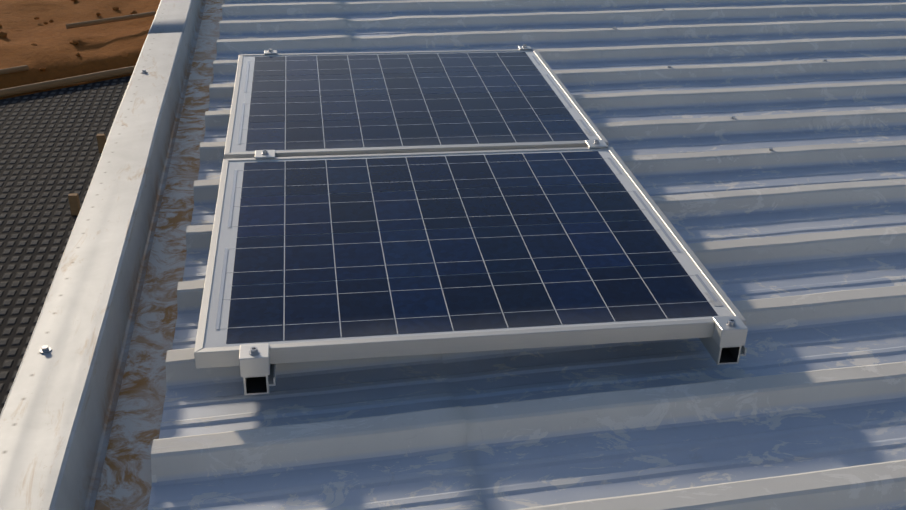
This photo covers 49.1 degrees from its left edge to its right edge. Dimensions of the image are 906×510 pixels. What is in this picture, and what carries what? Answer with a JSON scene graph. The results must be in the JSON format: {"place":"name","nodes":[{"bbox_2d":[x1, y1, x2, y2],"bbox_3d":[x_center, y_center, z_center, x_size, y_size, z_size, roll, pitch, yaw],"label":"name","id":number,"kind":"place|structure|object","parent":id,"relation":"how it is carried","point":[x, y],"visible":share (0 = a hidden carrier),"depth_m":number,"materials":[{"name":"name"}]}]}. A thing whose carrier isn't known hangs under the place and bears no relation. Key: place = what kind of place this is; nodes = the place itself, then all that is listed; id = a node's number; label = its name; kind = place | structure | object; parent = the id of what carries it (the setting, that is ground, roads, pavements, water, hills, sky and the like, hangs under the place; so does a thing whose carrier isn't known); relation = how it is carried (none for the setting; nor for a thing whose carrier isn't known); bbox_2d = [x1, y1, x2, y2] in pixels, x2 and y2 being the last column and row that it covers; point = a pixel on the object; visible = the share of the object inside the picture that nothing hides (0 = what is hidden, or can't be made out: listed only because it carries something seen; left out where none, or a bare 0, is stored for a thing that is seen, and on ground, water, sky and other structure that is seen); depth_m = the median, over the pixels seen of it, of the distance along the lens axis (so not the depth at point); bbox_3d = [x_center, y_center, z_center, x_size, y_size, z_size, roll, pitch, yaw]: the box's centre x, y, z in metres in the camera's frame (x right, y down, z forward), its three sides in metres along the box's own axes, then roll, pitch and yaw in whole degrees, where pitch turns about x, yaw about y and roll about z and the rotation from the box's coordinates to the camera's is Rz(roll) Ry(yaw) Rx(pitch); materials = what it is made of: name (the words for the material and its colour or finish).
{"place":"outdoors","nodes":[
{"label":"outdoors","id":0,"kind":"place"},
{"bbox_2d":[0,74,131,413],"bbox_3d":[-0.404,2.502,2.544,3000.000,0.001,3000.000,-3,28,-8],"label":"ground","id":1,"kind":"structure","parent":0,"point":[50,155],"depth_m":8.29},
{"bbox_2d":[0,11,155,97],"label":"wooden planks","id":2,"kind":"object","parent":1,"relation":"on","point":[22,89],"visible":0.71,"depth_m":10.57,"materials":[{"name":"brown wood"}]},
{"bbox_2d":[0,0,160,88],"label":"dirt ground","id":3,"kind":"structure","parent":1,"relation":"on","point":[105,46],"depth_m":11.65,"materials":[{"name":"brown soil"}]},
{"bbox_2d":[0,0,151,70],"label":"soil clods","id":4,"kind":"object","parent":3,"relation":"on","point":[3,34],"visible":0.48,"depth_m":11.56,"materials":[{"name":"brown soil"}]},
{"bbox_2d":[68,134,105,214],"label":"wooden stakes","id":5,"kind":"object","parent":1,"relation":"on","point":[74,203],"visible":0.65,"depth_m":7.73,"materials":[{"name":"brown wood"}]},
{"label":"building walls","id":6,"kind":"object","parent":1,"relation":"on","visible":0},
{"bbox_2d":[0,0,205,509],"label":"parapet flashing","id":7,"kind":"object","parent":6,"relation":"on","point":[57,414],"visible":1,"depth_m":1.43,"materials":[{"name":"silver metal"}]},
{"bbox_2d":[94,0,224,509],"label":"gutter","id":8,"kind":"object","parent":6,"relation":"on","point":[125,483],"visible":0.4,"depth_m":1.54,"materials":[{"name":"grey metal"}]},
{"bbox_2d":[148,0,905,509],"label":"corrugated metal roof","id":9,"kind":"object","parent":6,"relation":"on","point":[758,146],"visible":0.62,"depth_m":1.50,"materials":[{"name":"silver metal"}]},
{"bbox_2d":[243,364,275,395],"bbox_3d":[-0.357,-0.157,1.921,0.041,0.031,1.414,-3,28,-8],"label":"rail","id":10,"kind":"object","parent":9,"relation":"on","point":[256,385],"visible":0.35,"depth_m":1.32,"materials":[{"name":"silver metal"}]},
{"bbox_2d":[239,48,276,376],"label":"panel clamps","id":11,"kind":"object","parent":10,"relation":"on","point":[254,359],"visible":0.9,"depth_m":1.29,"materials":[{"name":"silver metal"}]},
{"bbox_2d":[224,49,608,158],"bbox_3d":[-0.111,-0.354,2.249,0.762,0.025,0.670,-3,28,-8],"label":"solar panel","id":12,"kind":"object","parent":10,"relation":"on","point":[311,104],"visible":0.88,"depth_m":2.18,"materials":[{"name":"blue glass"}]},
{"bbox_2d":[194,146,745,367],"bbox_3d":[-0.011,-0.034,1.646,0.762,0.025,0.670,-3,28,-8],"label":"solar panel","id":13,"kind":"object","parent":10,"relation":"on","point":[329,257],"visible":0.96,"depth_m":1.54,"materials":[{"name":"blue glass"}]},
{"bbox_2d":[699,337,746,364],"bbox_3d":[0.291,-0.188,2.013,0.041,0.031,1.414,-3,28,-8],"label":"rail","id":14,"kind":"object","parent":9,"relation":"on","point":[725,355],"visible":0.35,"depth_m":1.41,"materials":[{"name":"silver metal"}]},
{"bbox_2d":[518,44,747,346],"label":"panel clamps","id":15,"kind":"object","parent":14,"relation":"on","point":[730,330],"visible":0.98,"depth_m":1.38,"materials":[{"name":"silver metal"}]}
]}

